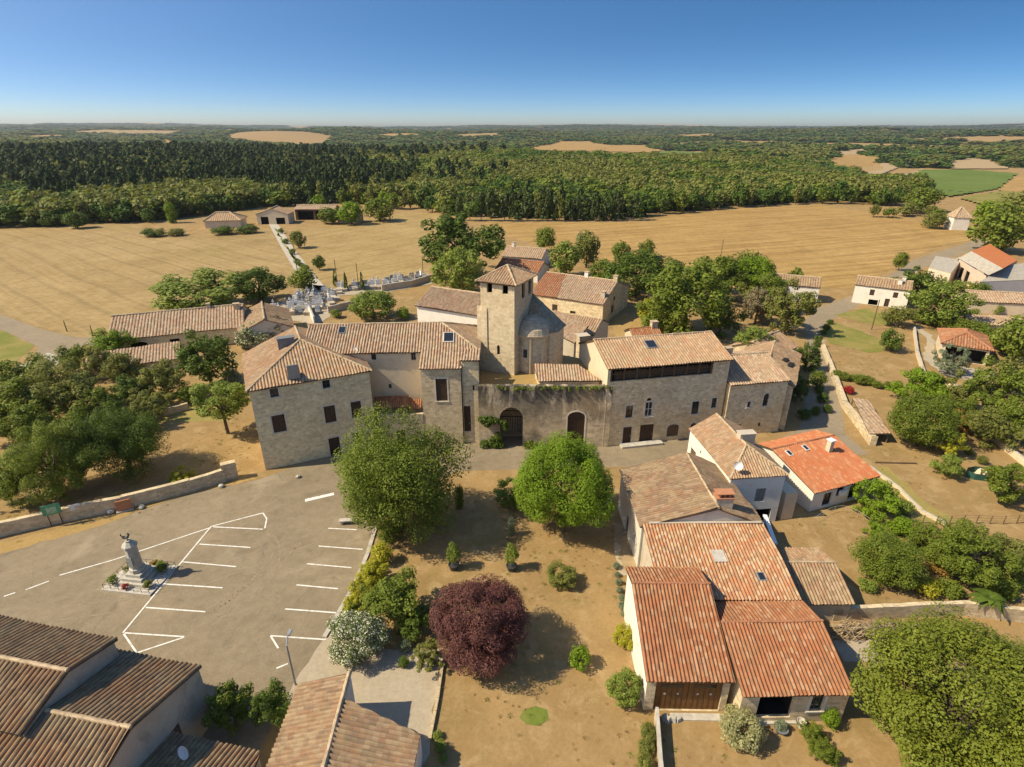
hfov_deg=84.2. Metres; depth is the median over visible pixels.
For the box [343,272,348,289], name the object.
cypress
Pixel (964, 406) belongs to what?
tree
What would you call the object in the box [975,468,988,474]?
sack heap
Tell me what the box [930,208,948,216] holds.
broadleaf tree
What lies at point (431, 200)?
broadleaf tree
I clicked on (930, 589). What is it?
shrub
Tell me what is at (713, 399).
window
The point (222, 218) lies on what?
bungalow
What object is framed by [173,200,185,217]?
broadleaf tree
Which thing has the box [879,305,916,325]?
tree
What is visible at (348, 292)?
cemetery ground
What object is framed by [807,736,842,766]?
shrub
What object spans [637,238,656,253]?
tree
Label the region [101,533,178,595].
war memorial
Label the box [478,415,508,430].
ivy
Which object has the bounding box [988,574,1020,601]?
shrub
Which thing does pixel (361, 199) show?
broadleaf tree
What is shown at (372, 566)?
shrub
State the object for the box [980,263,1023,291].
farm shed
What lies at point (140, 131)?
field
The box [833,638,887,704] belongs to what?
courtyard
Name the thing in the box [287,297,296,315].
tomb
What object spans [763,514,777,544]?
pergola
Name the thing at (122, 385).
tree
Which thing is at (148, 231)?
shrub
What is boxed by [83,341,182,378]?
shed
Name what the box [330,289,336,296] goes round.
tomb
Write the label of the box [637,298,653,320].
tree
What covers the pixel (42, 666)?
dark roof house
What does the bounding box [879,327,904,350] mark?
tree
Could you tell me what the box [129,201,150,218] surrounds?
broadleaf tree
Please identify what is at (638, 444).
stone bench
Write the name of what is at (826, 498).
window
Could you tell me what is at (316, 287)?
flower bed
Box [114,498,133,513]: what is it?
wooden board
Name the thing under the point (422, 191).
broadleaf tree
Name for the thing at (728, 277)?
tree
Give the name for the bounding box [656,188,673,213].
broadleaf tree
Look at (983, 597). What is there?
palm tree
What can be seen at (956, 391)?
tree
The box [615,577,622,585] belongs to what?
hedge bush
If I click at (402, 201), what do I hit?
broadleaf tree
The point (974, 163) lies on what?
field
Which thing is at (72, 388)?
tree
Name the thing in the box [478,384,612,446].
terrace wall
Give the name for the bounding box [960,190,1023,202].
field
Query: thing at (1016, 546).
tree
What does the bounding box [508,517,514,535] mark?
shrub
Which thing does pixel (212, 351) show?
tree
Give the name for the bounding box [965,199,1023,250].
tree
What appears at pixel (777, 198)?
broadleaf tree
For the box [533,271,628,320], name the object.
stone barn
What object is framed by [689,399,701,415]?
window
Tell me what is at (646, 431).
door
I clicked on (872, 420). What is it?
open shed
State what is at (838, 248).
harvested field
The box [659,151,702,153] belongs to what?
field
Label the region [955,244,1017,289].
farm barn
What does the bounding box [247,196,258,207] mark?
broadleaf tree
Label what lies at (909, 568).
tree
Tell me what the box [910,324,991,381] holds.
driveway
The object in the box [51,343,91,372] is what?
tree
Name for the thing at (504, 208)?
plantation tree
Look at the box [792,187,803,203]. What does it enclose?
broadleaf tree
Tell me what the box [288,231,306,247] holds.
tree
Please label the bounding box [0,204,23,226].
broadleaf tree
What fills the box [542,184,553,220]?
plantation tree
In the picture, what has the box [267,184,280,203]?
broadleaf tree
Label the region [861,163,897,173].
field
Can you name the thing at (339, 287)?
tomb
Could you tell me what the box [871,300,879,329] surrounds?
pole
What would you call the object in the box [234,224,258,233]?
shrub
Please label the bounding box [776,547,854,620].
annex
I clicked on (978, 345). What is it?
carport
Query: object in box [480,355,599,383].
terrace ground
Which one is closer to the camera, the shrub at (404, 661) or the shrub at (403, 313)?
the shrub at (404, 661)
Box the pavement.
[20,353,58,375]
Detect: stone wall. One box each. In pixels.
[0,459,238,536]
[152,402,188,416]
[291,305,314,323]
[327,301,354,312]
[381,274,433,290]
[654,707,663,766]
[820,340,877,445]
[832,600,1023,622]
[864,466,955,522]
[870,465,946,524]
[913,327,1002,393]
[988,437,1023,464]
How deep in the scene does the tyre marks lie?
49.02 m
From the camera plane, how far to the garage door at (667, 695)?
37.93 m
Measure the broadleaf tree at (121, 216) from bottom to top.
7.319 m
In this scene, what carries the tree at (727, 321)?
on the ground at (556, 631)
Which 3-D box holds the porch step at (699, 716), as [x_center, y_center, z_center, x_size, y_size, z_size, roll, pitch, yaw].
[12.433,22.323,37.892,3.600,0.080,0.500,0,24,1]
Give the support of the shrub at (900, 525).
on the ground at (556, 631)
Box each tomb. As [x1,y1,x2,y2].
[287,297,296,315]
[294,308,303,314]
[296,289,308,300]
[303,300,310,315]
[311,296,317,310]
[315,302,319,313]
[318,298,323,309]
[327,290,340,300]
[327,295,334,304]
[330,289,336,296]
[336,279,342,290]
[340,280,346,291]
[351,279,357,290]
[362,280,369,289]
[370,276,377,289]
[375,276,381,289]
[397,272,402,281]
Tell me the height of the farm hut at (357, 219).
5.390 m
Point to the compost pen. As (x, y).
(969, 473)
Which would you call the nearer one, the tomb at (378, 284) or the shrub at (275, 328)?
the shrub at (275, 328)
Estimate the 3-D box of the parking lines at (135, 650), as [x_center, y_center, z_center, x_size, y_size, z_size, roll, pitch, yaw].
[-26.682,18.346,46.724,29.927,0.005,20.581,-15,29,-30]
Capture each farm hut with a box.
[255,205,294,224]
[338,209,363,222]
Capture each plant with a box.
[106,574,118,584]
[121,583,128,589]
[122,565,128,572]
[142,579,152,588]
[149,559,157,565]
[156,562,167,572]
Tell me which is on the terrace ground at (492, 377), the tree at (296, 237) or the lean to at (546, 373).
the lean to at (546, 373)
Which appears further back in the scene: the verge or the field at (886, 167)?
the field at (886, 167)
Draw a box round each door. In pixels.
[326,435,341,455]
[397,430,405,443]
[464,406,470,430]
[621,425,633,442]
[639,424,653,440]
[653,682,688,708]
[685,683,721,708]
[883,299,889,306]
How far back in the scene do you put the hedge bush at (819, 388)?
83.75 m
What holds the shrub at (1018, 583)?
on the ground at (556, 631)
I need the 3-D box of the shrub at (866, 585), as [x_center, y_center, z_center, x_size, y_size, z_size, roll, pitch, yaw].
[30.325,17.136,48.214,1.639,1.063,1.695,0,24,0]
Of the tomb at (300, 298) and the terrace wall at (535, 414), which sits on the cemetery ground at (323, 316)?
the tomb at (300, 298)
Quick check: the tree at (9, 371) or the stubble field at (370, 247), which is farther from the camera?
the stubble field at (370, 247)
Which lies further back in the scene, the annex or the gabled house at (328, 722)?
the annex
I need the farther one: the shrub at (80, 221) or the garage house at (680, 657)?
the shrub at (80, 221)
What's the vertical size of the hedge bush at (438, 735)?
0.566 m
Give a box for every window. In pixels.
[268,387,280,398]
[320,379,332,389]
[411,353,415,359]
[523,349,526,357]
[623,404,634,418]
[643,400,654,417]
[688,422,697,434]
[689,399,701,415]
[709,396,718,409]
[745,400,752,408]
[760,392,770,406]
[805,696,828,712]
[822,492,830,504]
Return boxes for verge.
[0,477,255,553]
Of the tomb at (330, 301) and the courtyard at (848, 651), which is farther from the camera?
the tomb at (330, 301)
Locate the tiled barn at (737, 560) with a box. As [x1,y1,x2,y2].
[640,521,801,601]
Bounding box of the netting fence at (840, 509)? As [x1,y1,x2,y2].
[811,506,868,523]
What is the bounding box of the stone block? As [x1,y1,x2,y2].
[107,509,114,513]
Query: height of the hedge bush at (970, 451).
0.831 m
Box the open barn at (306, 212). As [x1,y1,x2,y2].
[294,204,338,219]
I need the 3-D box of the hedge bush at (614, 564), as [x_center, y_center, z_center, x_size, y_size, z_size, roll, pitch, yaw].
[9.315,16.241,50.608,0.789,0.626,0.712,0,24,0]
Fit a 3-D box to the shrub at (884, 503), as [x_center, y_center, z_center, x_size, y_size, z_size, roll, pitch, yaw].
[37.090,11.587,57.270,4.486,3.806,5.225,0,24,0]
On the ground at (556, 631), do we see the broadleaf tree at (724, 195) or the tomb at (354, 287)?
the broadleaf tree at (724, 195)
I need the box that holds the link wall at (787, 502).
[776,480,797,519]
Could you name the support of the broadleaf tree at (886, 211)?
on the harvested field at (838, 248)
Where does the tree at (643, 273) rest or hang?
on the ground at (556, 631)
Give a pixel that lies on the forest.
(53, 176)
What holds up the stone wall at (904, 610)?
on the ground at (556, 631)
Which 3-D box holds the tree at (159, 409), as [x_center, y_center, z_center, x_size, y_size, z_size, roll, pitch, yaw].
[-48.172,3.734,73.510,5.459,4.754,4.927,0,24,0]
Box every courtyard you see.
[614,523,636,570]
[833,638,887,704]
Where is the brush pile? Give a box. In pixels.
[829,616,905,642]
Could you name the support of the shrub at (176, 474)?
on the ground at (556, 631)
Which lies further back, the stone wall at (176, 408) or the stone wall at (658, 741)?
the stone wall at (176, 408)
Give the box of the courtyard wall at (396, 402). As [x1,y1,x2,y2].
[374,396,424,443]
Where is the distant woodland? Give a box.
[0,123,1023,167]
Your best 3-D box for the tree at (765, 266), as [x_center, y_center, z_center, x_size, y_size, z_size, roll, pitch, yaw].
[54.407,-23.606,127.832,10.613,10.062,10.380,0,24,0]
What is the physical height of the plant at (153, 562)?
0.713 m
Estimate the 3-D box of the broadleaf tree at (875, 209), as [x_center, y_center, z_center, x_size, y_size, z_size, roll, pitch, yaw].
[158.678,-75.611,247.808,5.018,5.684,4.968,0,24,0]
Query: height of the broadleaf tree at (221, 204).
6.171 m
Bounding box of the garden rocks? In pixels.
[660,713,681,724]
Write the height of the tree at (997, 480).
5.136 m
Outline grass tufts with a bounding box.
[6,313,1005,766]
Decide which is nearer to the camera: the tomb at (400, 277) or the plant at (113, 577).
the plant at (113, 577)
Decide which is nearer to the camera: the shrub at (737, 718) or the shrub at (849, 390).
the shrub at (737, 718)
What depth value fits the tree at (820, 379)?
84.47 m
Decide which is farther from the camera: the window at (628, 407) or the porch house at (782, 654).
the window at (628, 407)
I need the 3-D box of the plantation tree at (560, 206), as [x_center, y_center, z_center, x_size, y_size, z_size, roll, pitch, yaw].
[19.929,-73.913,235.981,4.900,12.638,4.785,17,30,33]
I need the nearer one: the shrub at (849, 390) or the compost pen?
the compost pen
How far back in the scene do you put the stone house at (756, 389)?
71.28 m
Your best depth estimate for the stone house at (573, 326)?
89.28 m
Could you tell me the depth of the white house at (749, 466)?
55.90 m
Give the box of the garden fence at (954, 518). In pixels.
[869,515,1023,523]
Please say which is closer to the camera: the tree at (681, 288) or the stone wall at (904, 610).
the stone wall at (904, 610)
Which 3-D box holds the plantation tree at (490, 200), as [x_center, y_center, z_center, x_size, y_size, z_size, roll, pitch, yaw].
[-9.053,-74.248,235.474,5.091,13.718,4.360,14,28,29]
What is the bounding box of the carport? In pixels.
[935,328,994,364]
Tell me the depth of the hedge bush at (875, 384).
85.36 m
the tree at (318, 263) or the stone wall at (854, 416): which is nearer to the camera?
the stone wall at (854, 416)
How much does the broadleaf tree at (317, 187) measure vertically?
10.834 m
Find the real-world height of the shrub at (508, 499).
3.234 m
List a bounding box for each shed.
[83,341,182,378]
[624,320,661,335]
[851,398,890,442]
[928,256,959,283]
[963,314,1022,332]
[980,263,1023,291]
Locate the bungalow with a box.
[202,211,247,227]
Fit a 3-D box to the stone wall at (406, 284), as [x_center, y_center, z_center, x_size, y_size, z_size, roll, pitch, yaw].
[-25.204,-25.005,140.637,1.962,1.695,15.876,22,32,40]
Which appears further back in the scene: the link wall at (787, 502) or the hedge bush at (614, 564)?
the link wall at (787, 502)
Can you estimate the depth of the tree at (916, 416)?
67.50 m
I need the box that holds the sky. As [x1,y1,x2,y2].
[0,0,1023,126]
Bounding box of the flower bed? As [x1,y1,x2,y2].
[301,284,330,293]
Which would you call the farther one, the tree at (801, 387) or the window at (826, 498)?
the tree at (801, 387)
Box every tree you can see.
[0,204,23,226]
[0,352,55,393]
[0,354,112,416]
[0,375,53,438]
[0,404,67,449]
[0,413,110,508]
[0,459,23,505]
[24,207,46,225]
[48,208,71,224]
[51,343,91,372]
[53,397,171,484]
[65,386,124,427]
[73,199,92,223]
[79,347,113,379]
[87,327,140,350]
[96,203,111,222]
[99,350,148,381]
[106,204,132,222]
[108,373,157,399]
[122,390,165,418]
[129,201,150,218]
[135,358,186,396]
[140,208,155,222]
[148,267,247,309]
[159,204,178,214]
[163,195,179,211]
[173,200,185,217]
[173,329,238,385]
[179,199,192,216]
[188,198,201,214]
[188,378,250,433]
[194,199,214,214]
[201,678,253,736]
[214,199,225,210]
[231,266,287,300]
[246,677,292,727]
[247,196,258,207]
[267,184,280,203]
[279,182,292,194]
[286,266,317,289]
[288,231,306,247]
[300,180,314,198]
[311,194,325,203]
[311,254,325,269]
[315,181,328,195]
[325,187,335,199]
[330,401,474,545]
[335,190,345,202]
[342,182,353,197]
[345,192,352,203]
[348,290,397,318]
[359,192,368,203]
[363,186,376,201]
[378,190,387,200]
[383,193,391,206]
[386,192,398,208]
[396,196,407,207]
[402,190,415,207]
[407,183,416,194]
[415,185,429,208]
[418,200,505,277]
[422,195,436,211]
[428,573,531,678]
[430,245,483,291]
[439,197,450,218]
[446,541,460,571]
[455,194,463,214]
[463,193,474,219]
[475,190,485,220]
[484,188,495,220]
[498,191,509,220]
[504,542,518,571]
[508,187,515,221]
[511,429,616,532]
[521,188,532,215]
[533,226,555,247]
[534,192,541,220]
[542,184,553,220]
[548,240,581,273]
[553,191,564,217]
[565,198,574,220]
[574,229,600,267]
[575,194,581,220]
[589,258,610,277]
[590,190,600,220]
[599,192,612,220]
[602,248,666,297]
[611,187,624,218]
[611,240,632,260]
[629,193,640,220]
[634,295,681,330]
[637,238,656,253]
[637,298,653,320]
[640,191,655,213]
[640,256,701,293]
[640,256,735,333]
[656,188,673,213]
[676,187,689,212]
[687,186,699,210]
[690,256,720,289]
[696,255,749,297]
[699,297,748,338]
[705,193,719,209]
[714,190,729,208]
[729,255,777,293]
[731,182,748,206]
[732,250,767,272]
[733,325,775,344]
[741,271,791,306]
[741,286,775,323]
[745,186,756,206]
[758,189,773,205]
[763,276,821,332]
[770,188,785,204]
[787,267,803,275]
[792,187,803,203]
[792,374,810,401]
[796,341,821,371]
[800,186,811,202]
[809,370,828,387]
[816,187,833,203]
[830,179,850,203]
[845,184,859,203]
[847,530,929,590]
[848,600,1023,766]
[869,204,881,216]
[874,187,890,205]
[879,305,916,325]
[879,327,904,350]
[882,207,898,217]
[885,366,950,400]
[886,389,965,447]
[887,186,906,205]
[892,252,909,270]
[893,265,946,295]
[896,206,912,214]
[901,186,945,210]
[903,202,919,215]
[904,181,916,200]
[904,279,986,326]
[907,198,923,213]
[912,172,922,177]
[917,179,928,195]
[918,517,1023,588]
[920,211,948,227]
[923,206,937,213]
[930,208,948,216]
[931,343,971,373]
[933,368,989,407]
[947,397,980,430]
[956,281,993,291]
[963,355,1023,415]
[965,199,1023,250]
[966,405,1023,450]
[967,588,1007,617]
[972,200,998,225]
[979,531,1023,582]
[981,462,1023,504]
[988,191,1023,228]
[991,314,1023,358]
[992,356,1023,390]
[992,400,1023,439]
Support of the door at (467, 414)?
in the long house at (434, 367)
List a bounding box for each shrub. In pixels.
[37,210,63,226]
[60,212,89,227]
[118,387,174,415]
[139,228,166,235]
[163,201,176,222]
[166,228,185,235]
[167,464,196,482]
[172,381,201,403]
[209,225,234,233]
[221,367,241,383]
[233,321,268,348]
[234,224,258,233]
[265,314,285,337]
[317,206,341,223]
[326,609,391,667]
[330,308,341,317]
[336,201,363,224]
[340,599,361,614]
[342,591,369,612]
[347,575,377,602]
[354,570,379,586]
[355,558,389,582]
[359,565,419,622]
[363,196,393,220]
[369,540,392,564]
[377,521,404,545]
[395,604,434,642]
[396,306,409,318]
[398,639,411,651]
[398,655,409,667]
[410,638,445,672]
[453,483,463,509]
[480,432,504,448]
[493,476,522,507]
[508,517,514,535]
[523,440,537,449]
[546,561,577,589]
[568,644,592,671]
[605,667,642,708]
[612,622,632,650]
[718,703,767,753]
[774,718,788,734]
[796,719,824,747]
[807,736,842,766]
[820,707,840,730]
[842,385,854,393]
[849,478,903,522]
[857,576,878,592]
[861,519,899,540]
[886,515,914,536]
[891,496,916,514]
[905,520,943,555]
[914,575,943,599]
[926,559,949,576]
[929,453,965,477]
[935,428,970,454]
[935,576,964,599]
[952,408,972,433]
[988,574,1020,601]
[1002,572,1023,590]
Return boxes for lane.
[269,224,323,289]
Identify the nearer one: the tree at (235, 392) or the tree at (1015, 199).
the tree at (235, 392)
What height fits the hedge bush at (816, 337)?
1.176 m
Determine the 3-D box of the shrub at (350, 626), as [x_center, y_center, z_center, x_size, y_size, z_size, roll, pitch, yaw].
[-11.405,18.764,41.826,4.884,3.535,4.873,0,24,0]
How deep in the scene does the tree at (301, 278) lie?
132.52 m
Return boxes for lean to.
[139,730,261,766]
[534,363,601,383]
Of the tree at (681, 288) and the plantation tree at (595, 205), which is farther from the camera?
the plantation tree at (595, 205)
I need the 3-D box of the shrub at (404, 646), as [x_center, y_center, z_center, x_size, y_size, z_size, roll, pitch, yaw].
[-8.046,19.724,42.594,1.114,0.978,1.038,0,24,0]
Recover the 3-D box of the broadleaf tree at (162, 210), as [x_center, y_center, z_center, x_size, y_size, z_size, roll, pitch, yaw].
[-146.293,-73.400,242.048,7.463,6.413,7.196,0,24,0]
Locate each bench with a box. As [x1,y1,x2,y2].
[339,517,357,524]
[619,439,662,448]
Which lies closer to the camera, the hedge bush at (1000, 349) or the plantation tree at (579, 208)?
the hedge bush at (1000, 349)
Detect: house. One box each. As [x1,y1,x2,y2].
[0,614,119,736]
[0,648,210,766]
[237,301,293,348]
[242,325,375,469]
[266,671,422,766]
[306,321,480,443]
[495,257,549,282]
[502,241,549,263]
[552,310,609,339]
[554,310,588,356]
[578,330,732,446]
[618,452,763,566]
[624,566,735,710]
[687,413,788,521]
[715,599,854,721]
[721,346,790,432]
[730,330,798,350]
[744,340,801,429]
[758,430,880,511]
[775,273,821,300]
[956,289,1023,315]
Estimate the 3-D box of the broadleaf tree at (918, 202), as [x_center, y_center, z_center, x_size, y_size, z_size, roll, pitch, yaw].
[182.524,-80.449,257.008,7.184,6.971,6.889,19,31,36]
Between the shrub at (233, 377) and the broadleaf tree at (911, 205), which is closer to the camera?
the shrub at (233, 377)
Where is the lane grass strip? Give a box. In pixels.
[275,228,310,281]
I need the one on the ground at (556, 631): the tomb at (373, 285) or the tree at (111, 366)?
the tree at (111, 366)
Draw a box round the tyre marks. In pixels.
[52,523,321,633]
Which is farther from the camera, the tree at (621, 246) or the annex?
the tree at (621, 246)
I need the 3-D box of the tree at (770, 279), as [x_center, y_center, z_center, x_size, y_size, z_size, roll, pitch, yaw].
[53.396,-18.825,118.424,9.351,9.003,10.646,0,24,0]
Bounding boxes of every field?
[0,224,295,336]
[32,134,58,136]
[77,130,176,133]
[287,212,446,286]
[376,133,417,135]
[458,133,502,136]
[485,205,971,288]
[531,141,613,151]
[601,145,661,152]
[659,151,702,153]
[681,133,727,135]
[831,153,882,171]
[841,149,865,154]
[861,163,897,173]
[913,169,1017,195]
[950,158,1007,168]
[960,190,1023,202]
[999,175,1023,191]
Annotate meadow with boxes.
[0,331,33,367]
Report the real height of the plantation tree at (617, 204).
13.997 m
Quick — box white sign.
[69,503,79,510]
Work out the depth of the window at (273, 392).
62.43 m
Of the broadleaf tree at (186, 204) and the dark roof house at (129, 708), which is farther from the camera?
the broadleaf tree at (186, 204)
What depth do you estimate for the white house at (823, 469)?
60.15 m
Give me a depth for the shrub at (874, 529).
53.16 m
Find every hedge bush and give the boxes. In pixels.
[281,238,288,243]
[432,729,442,738]
[434,738,445,752]
[438,753,447,762]
[612,561,619,568]
[614,571,620,577]
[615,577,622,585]
[616,586,623,593]
[617,600,623,609]
[618,593,624,600]
[636,752,653,766]
[637,737,654,754]
[638,748,651,757]
[640,721,655,735]
[640,728,655,744]
[797,408,811,418]
[810,406,820,415]
[813,340,821,346]
[814,335,822,340]
[814,385,824,392]
[816,392,829,402]
[822,324,830,329]
[822,404,832,412]
[831,369,841,377]
[839,371,850,379]
[848,374,856,380]
[854,373,867,383]
[864,375,876,384]
[871,380,882,387]
[882,381,891,387]
[911,308,928,322]
[922,311,940,325]
[938,317,960,327]
[945,317,964,327]
[955,317,977,329]
[964,448,975,454]
[965,308,982,314]
[969,319,994,336]
[976,455,988,463]
[978,326,997,339]
[987,332,1002,347]
[994,305,1004,313]
[996,342,1017,352]
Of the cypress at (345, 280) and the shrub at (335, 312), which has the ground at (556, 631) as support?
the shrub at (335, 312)
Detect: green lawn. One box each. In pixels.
[162,401,229,421]
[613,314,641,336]
[824,322,884,352]
[834,309,893,325]
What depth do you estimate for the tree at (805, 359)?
90.47 m
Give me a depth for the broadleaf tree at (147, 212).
232.74 m
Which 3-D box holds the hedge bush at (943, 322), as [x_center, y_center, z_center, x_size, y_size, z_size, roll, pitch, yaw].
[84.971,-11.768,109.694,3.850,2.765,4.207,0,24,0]
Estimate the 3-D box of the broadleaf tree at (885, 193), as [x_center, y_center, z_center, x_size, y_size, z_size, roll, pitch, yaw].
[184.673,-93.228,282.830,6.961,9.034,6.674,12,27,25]
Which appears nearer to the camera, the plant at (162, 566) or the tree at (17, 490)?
the plant at (162, 566)
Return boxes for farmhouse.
[851,275,913,308]
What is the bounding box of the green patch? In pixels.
[519,706,548,725]
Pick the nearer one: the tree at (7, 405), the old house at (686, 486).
the old house at (686, 486)
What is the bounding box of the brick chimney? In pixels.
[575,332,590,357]
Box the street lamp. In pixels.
[286,629,296,685]
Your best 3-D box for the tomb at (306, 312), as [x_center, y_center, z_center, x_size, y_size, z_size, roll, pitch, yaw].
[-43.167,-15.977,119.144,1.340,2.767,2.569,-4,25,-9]
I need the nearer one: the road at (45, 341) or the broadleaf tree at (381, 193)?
the road at (45, 341)
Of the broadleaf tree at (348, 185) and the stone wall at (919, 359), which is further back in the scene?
the broadleaf tree at (348, 185)
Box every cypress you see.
[332,269,337,285]
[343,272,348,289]
[360,272,364,289]
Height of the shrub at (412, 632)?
2.653 m
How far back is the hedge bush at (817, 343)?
101.49 m
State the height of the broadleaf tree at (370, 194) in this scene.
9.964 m
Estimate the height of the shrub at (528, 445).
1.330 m
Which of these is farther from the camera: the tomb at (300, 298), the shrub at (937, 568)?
the tomb at (300, 298)
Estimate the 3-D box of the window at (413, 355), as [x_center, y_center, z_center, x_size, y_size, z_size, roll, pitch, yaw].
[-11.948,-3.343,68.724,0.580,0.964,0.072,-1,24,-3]
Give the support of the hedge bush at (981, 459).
on the ground at (556, 631)
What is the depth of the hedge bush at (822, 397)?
80.81 m
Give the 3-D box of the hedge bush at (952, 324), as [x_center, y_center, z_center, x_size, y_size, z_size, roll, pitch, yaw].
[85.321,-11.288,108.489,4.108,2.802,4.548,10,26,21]
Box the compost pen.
[965,466,990,480]
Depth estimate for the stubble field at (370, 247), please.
185.98 m
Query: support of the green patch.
on the ground at (556, 631)
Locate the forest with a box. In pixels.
[0,140,936,226]
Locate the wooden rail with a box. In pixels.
[875,461,916,463]
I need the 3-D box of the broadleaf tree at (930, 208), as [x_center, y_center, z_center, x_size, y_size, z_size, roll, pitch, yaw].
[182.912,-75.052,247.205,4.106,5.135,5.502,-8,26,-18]
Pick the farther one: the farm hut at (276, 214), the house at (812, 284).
the farm hut at (276, 214)
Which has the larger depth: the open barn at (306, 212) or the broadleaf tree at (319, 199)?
the broadleaf tree at (319, 199)
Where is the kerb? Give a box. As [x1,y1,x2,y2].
[322,526,376,637]
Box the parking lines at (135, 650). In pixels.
[4,494,362,668]
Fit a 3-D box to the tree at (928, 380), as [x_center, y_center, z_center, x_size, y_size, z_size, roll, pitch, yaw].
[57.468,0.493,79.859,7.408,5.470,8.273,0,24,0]
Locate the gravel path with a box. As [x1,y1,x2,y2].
[614,537,626,574]
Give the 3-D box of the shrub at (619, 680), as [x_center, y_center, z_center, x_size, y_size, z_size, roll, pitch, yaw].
[7.658,20.792,38.533,2.570,2.438,2.599,0,24,0]
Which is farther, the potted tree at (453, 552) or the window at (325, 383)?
the window at (325, 383)
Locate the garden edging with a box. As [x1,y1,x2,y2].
[428,652,445,739]
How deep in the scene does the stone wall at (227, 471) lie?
58.17 m
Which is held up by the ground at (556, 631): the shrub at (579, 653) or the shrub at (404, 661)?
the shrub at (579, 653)
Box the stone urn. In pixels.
[797,717,806,728]
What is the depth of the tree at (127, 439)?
60.58 m
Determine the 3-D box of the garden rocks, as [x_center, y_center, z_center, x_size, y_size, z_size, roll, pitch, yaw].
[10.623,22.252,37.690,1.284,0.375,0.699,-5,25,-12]
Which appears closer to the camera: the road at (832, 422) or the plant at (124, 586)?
the plant at (124, 586)
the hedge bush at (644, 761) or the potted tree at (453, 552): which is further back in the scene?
the potted tree at (453, 552)
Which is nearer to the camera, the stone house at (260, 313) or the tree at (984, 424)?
the tree at (984, 424)
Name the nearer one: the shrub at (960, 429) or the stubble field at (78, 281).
the shrub at (960, 429)
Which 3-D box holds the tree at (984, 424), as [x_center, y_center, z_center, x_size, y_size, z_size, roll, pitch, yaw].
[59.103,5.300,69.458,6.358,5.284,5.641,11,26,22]
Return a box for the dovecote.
[943,206,971,229]
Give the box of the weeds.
[496,384,612,391]
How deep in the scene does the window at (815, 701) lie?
37.10 m
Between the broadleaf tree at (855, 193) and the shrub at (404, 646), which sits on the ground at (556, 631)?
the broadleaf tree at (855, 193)
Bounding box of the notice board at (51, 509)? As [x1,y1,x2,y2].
[40,502,63,526]
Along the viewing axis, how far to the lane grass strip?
185.11 m
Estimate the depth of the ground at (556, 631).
53.75 m
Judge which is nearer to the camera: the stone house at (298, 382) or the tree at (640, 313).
the stone house at (298, 382)
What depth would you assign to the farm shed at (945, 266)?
145.51 m
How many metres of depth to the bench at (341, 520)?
56.13 m
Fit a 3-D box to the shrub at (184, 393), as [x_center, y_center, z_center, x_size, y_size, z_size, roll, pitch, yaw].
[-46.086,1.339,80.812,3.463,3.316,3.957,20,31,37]
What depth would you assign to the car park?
50.24 m
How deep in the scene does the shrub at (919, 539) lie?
52.19 m
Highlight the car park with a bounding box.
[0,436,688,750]
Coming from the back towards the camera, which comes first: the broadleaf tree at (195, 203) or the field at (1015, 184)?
the field at (1015, 184)
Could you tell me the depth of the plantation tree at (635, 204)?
236.96 m
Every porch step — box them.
[670,713,723,720]
[757,720,796,724]
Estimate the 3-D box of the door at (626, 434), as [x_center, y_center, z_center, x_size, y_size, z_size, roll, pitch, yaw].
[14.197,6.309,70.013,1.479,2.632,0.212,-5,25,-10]
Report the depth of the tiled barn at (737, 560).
45.88 m
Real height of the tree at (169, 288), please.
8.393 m
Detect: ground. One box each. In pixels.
[0,123,1023,766]
[276,290,336,323]
[332,281,431,295]
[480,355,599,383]
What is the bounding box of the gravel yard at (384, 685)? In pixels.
[287,631,442,766]
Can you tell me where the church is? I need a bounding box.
[415,264,565,374]
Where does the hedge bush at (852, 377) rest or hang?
on the ground at (556, 631)
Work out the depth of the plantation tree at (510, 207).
234.08 m
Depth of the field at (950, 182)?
583.29 m
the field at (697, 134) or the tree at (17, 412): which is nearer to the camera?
the tree at (17, 412)
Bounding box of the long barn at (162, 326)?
[109,302,247,348]
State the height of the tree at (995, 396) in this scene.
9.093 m
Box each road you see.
[0,314,96,383]
[687,239,989,454]
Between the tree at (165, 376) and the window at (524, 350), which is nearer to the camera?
the window at (524, 350)
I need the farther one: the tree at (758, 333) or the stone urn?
the tree at (758, 333)
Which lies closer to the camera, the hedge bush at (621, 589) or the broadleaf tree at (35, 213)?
the hedge bush at (621, 589)
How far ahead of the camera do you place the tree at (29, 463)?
57.58 m
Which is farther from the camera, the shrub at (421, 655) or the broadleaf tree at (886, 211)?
the broadleaf tree at (886, 211)
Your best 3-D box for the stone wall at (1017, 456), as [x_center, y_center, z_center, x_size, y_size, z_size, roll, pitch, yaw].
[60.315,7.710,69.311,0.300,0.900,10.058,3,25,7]
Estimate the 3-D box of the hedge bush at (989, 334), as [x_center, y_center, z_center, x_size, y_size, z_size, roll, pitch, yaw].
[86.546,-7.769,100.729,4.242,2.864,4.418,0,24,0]

